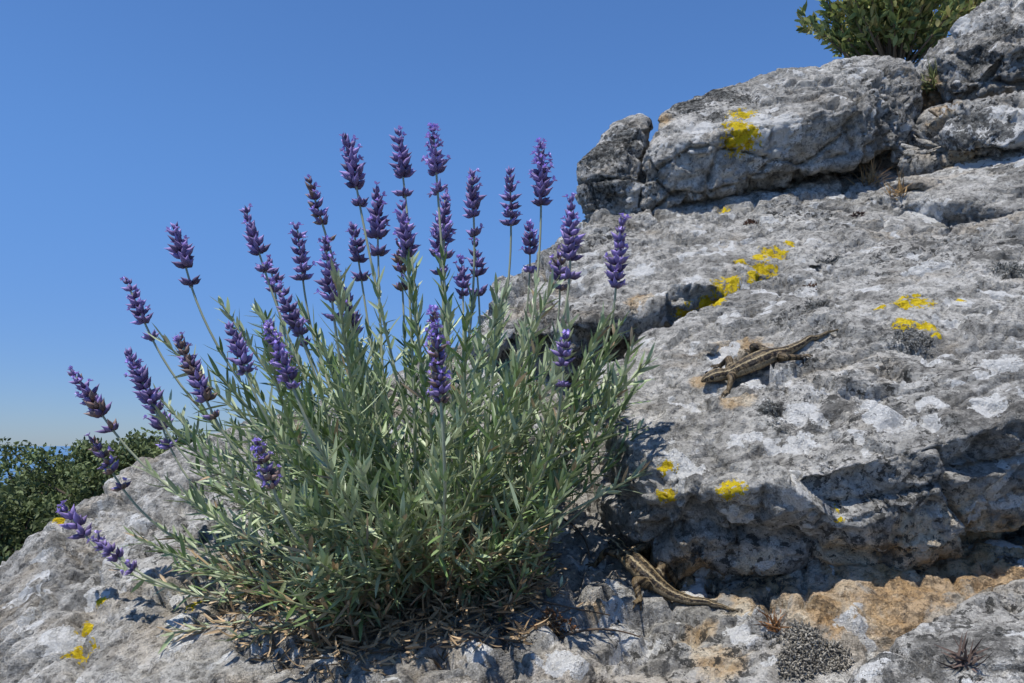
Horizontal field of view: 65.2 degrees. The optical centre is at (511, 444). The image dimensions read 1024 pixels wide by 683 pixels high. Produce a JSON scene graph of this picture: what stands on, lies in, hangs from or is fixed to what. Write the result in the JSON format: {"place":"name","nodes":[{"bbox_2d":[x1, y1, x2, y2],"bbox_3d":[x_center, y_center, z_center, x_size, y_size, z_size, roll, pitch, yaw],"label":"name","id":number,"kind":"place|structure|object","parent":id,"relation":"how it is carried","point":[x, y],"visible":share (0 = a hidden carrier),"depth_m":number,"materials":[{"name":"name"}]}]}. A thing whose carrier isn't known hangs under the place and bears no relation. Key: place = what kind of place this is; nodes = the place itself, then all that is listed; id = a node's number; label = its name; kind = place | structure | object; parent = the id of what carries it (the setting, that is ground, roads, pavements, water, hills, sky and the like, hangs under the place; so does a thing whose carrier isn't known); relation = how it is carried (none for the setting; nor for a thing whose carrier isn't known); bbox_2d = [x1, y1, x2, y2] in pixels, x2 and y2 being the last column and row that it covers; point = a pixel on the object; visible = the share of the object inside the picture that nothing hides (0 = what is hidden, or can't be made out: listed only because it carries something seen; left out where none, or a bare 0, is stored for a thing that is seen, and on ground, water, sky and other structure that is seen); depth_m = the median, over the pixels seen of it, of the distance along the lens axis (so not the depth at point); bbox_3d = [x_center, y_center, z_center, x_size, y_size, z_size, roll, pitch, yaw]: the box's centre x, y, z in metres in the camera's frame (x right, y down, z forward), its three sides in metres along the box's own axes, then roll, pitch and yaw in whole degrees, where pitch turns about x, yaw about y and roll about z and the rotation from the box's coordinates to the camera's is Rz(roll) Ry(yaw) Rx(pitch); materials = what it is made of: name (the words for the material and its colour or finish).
{"place":"outdoors","nodes":[
{"label":"outdoors","id":0,"kind":"place"},
{"bbox_2d":[0,446,160,484],"bbox_3d":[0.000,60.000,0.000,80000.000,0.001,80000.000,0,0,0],"label":"sea","id":1,"kind":"structure","parent":0,"point":[46,448],"depth_m":5647.41,"materials":[{"name":"blue liquid"}]},
{"bbox_2d":[0,0,949,445],"label":"sky","id":2,"kind":"structure","parent":0,"point":[122,121],"materials":[{"name":"blue"}]},
{"bbox_2d":[0,334,1023,682],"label":"rocky ground","id":3,"kind":"structure","parent":0,"point":[76,612],"depth_m":0.73,"materials":[{"name":"stone"}]},
{"bbox_2d":[56,123,659,679],"bbox_3d":[-0.125,-0.070,0.813,0.496,0.560,0.458,0,0,40],"label":"lavender bush","id":4,"kind":"object","parent":3,"relation":"on","point":[376,527],"visible":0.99,"depth_m":0.73,"materials":[{"name":"green plant"}]},
{"bbox_2d":[338,518,639,652],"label":"dry twigs","id":5,"kind":"object","parent":3,"relation":"on","point":[531,606],"visible":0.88,"depth_m":0.69,"materials":[{"name":"brown wood"}]},
{"bbox_2d":[490,613,536,650],"bbox_3d":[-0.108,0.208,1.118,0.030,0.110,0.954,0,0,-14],"label":"lichen cushion","id":6,"kind":"object","parent":3,"relation":"on","point":[511,624],"visible":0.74,"depth_m":0.69,"materials":[{"name":"plant"}]},
{"bbox_2d":[585,537,737,611],"bbox_3d":[0.139,0.124,0.771,0.078,0.059,0.143,0,0,-26],"label":"wall lizard","id":7,"kind":"object","parent":3,"relation":"on","point":[643,570],"depth_m":0.77,"materials":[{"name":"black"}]},
{"bbox_2d":[471,160,979,394],"bbox_3d":[0.823,-0.230,1.540,1.799,0.944,0.866,0,0,0],"label":"limestone ledge","id":8,"kind":"object","parent":3,"relation":"on","point":[683,259],"visible":0.22,"depth_m":1.25,"materials":[{"name":"grey stone"}]},
{"bbox_2d":[575,55,922,221],"bbox_3d":[0.520,-0.645,1.672,0.798,0.465,0.549,0,0,0],"label":"limestone boulder","id":9,"kind":"object","parent":8,"relation":"on","point":[776,130],"visible":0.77,"depth_m":1.47,"materials":[{"name":"grey stone"}]},
{"bbox_2d":[743,218,756,224],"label":"dry moss","id":10,"kind":"object","parent":8,"relation":"on","point":[750,221],"visible":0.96,"depth_m":1.34,"materials":[{"name":"brown plant"}]},
{"bbox_2d":[814,254,842,264],"bbox_3d":[0.470,-0.261,1.175,0.045,0.042,0.047,0,0,44],"label":"lichen cushion","id":11,"kind":"object","parent":8,"relation":"on","point":[826,261],"visible":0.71,"depth_m":1.17,"materials":[{"name":"grey plant"}]},
{"bbox_2d":[851,211,865,216],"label":"dry moss","id":12,"kind":"object","parent":8,"relation":"on","point":[857,212],"visible":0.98,"depth_m":1.32,"materials":[{"name":"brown plant"}]},
{"bbox_2d":[844,153,893,186],"bbox_3d":[0.664,-0.510,1.489,0.091,0.085,0.113,0,0,24],"label":"dry grass tuft","id":13,"kind":"object","parent":8,"relation":"on","point":[870,177],"visible":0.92,"depth_m":1.49,"materials":[{"name":"brown plant"}]},
{"bbox_2d":[889,175,942,192],"bbox_3d":[0.694,-0.442,1.377,0.083,0.046,0.069,0,0,0],"label":"stone","id":14,"kind":"object","parent":8,"relation":"on","point":[922,183],"visible":0.52,"depth_m":1.35,"materials":[{"name":"stone"}]},
{"bbox_2d":[870,90,1023,177],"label":"limestone rock","id":15,"kind":"object","parent":8,"relation":"on","point":[958,131],"visible":0.59,"depth_m":1.41,"materials":[{"name":"grey stone"}]},
{"bbox_2d":[916,147,938,154],"bbox_3d":[0.767,-0.520,1.463,0.055,0.039,0.063,0,0,0],"label":"stone","id":16,"kind":"object","parent":15,"relation":"on","point":[924,151],"visible":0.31,"depth_m":1.45,"materials":[{"name":"stone"}]},
{"bbox_2d":[915,103,950,124],"bbox_3d":[0.826,-0.633,1.564,0.070,0.059,0.069,0,0,30],"label":"stone","id":17,"kind":"object","parent":15,"relation":"on","point":[924,115],"visible":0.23,"depth_m":1.55,"materials":[{"name":"stone"}]},
{"bbox_2d":[915,0,1023,112],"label":"limestone boulder","id":18,"kind":"object","parent":8,"relation":"on","point":[979,53],"visible":0.52,"depth_m":1.61,"materials":[{"name":"grey stone"}]},
{"bbox_2d":[919,56,937,92],"bbox_3d":[0.903,-0.788,1.688,0.109,0.081,0.102,0,0,-11],"label":"grass tuft","id":19,"kind":"object","parent":18,"relation":"on","point":[932,76],"visible":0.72,"depth_m":1.69,"materials":[{"name":"green plant"}]},
{"bbox_2d":[752,603,786,633],"bbox_3d":[0.223,0.146,0.682,0.038,0.029,0.038,0,0,0],"label":"dry grass tuft","id":20,"kind":"object","parent":3,"relation":"on","point":[774,622],"visible":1,"depth_m":0.68,"materials":[{"name":"brown plant"}]},
{"bbox_2d":[590,211,1023,585],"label":"limestone boulder","id":21,"kind":"object","parent":3,"relation":"on","point":[900,460],"visible":0.8,"depth_m":0.78,"materials":[{"name":"grey stone"}]},
{"bbox_2d":[704,343,718,354],"bbox_3d":[0.232,-0.112,0.931,0.018,0.014,0.016,0,0,0],"label":"stone","id":22,"kind":"object","parent":21,"relation":"on","point":[712,348],"visible":1,"depth_m":0.93,"materials":[{"name":"stone"}]},
{"bbox_2d":[701,329,837,397],"bbox_3d":[0.289,-0.091,0.888,0.164,0.082,0.072,0,0,0],"label":"wall lizard","id":23,"kind":"object","parent":21,"relation":"on","point":[758,357],"depth_m":0.87,"materials":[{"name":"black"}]},
{"bbox_2d":[752,397,802,437],"bbox_3d":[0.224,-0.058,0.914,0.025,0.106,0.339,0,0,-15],"label":"lichen cushion","id":24,"kind":"object","parent":21,"relation":"on","point":[775,413],"visible":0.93,"depth_m":0.79,"materials":[{"name":"grey plant"}]},
{"bbox_2d":[803,282,816,289],"bbox_3d":[0.400,-0.212,1.073,0.020,0.013,0.011,0,0,37],"label":"dry moss","id":25,"kind":"object","parent":21,"relation":"on","point":[812,285],"visible":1,"depth_m":1.07,"materials":[{"name":"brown plant"}]},
{"bbox_2d":[804,299,831,309],"bbox_3d":[0.372,-0.173,0.982,0.030,0.022,0.044,0,0,0],"label":"lichen cushion","id":26,"kind":"object","parent":21,"relation":"on","point":[815,307],"visible":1,"depth_m":0.97,"materials":[{"name":"grey plant"}]},
{"bbox_2d":[887,323,935,356],"bbox_3d":[0.429,-0.113,0.867,0.048,0.043,0.032,0,0,0],"label":"lichen cushion","id":27,"kind":"object","parent":21,"relation":"on","point":[904,335],"visible":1,"depth_m":0.86,"materials":[{"name":"grey plant"}]},
{"bbox_2d":[860,149,1023,226],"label":"limestone slab","id":28,"kind":"structure","parent":21,"relation":"on","point":[980,189],"depth_m":1.32,"materials":[{"name":"grey stone"}]},
{"bbox_2d":[881,166,913,199],"bbox_3d":[0.662,-0.446,1.368,0.065,0.069,0.093,0,0,0],"label":"dry grass tuft","id":29,"kind":"object","parent":28,"relation":"on","point":[900,190],"visible":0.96,"depth_m":1.36,"materials":[{"name":"beige plant"}]},
{"bbox_2d":[991,261,1023,278],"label":"lichen cushion","id":30,"kind":"object","parent":21,"relation":"on","point":[1016,266],"visible":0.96,"depth_m":1.00,"materials":[{"name":"grey plant"}]},
{"bbox_2d":[775,618,855,680],"bbox_3d":[0.241,0.165,0.651,0.063,0.040,0.061,0,0,0],"label":"lichen cushion","id":31,"kind":"object","parent":3,"relation":"on","point":[790,649],"visible":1,"depth_m":0.64,"materials":[{"name":"grey plant"}]},
{"bbox_2d":[848,579,1023,682],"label":"limestone rock","id":32,"kind":"object","parent":3,"relation":"on","point":[993,620],"visible":0.96,"depth_m":0.56,"materials":[{"name":"grey stone"}]},
{"bbox_2d":[934,632,992,680],"bbox_3d":[0.301,0.143,0.538,0.038,0.038,0.040,0,0,0],"label":"dry thistle","id":33,"kind":"object","parent":32,"relation":"on","point":[958,658],"visible":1,"depth_m":0.54,"materials":[{"name":"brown plant"}]},
{"bbox_2d":[531,605,578,636],"bbox_3d":[0.038,0.157,0.695,0.045,0.028,0.045,0,0,0],"label":"dry moss","id":34,"kind":"object","parent":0,"point":[553,616],"visible":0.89,"depth_m":0.70,"materials":[{"name":"brown plant"}]},
{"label":"hillside","id":35,"kind":"structure","parent":0,"visible":0},
{"bbox_2d":[0,483,43,525],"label":"oak tree","id":36,"kind":"object","parent":35,"relation":"on","point":[2,485],"visible":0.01,"depth_m":14.64,"materials":[{"name":"green plant"}]},
{"bbox_2d":[0,477,96,564],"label":"oak tree","id":37,"kind":"object","parent":35,"relation":"on","point":[23,518],"visible":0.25,"depth_m":12.50,"materials":[{"name":"green plant"}]},
{"bbox_2d":[0,436,104,506],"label":"oak tree","id":38,"kind":"object","parent":35,"relation":"on","point":[36,456],"visible":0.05,"depth_m":15.93,"materials":[{"name":"green plant"}]},
{"bbox_2d":[15,425,204,511],"bbox_3d":[-7.341,3.062,14.793,3.305,6.872,3.303,0,0,-30],"label":"oak tree","id":39,"kind":"object","parent":35,"relation":"on","point":[89,476],"visible":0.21,"depth_m":14.39,"materials":[{"name":"green plant"}]},
{"bbox_3d":[1.596,-0.971,2.498,1.846,0.970,0.893,0,0,0],"label":"limestone rock","id":40,"kind":"object","parent":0,"visible":0},
{"bbox_2d":[794,0,974,64],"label":"shrub","id":41,"kind":"object","parent":40,"relation":"on","point":[902,29],"visible":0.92,"depth_m":2.24,"materials":[{"name":"green plant"}]},
{"bbox_2d":[928,0,985,45],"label":"shrub","id":42,"kind":"object","parent":40,"relation":"on","point":[976,3],"visible":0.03,"depth_m":2.44,"materials":[{"name":"green plant"}]}
]}

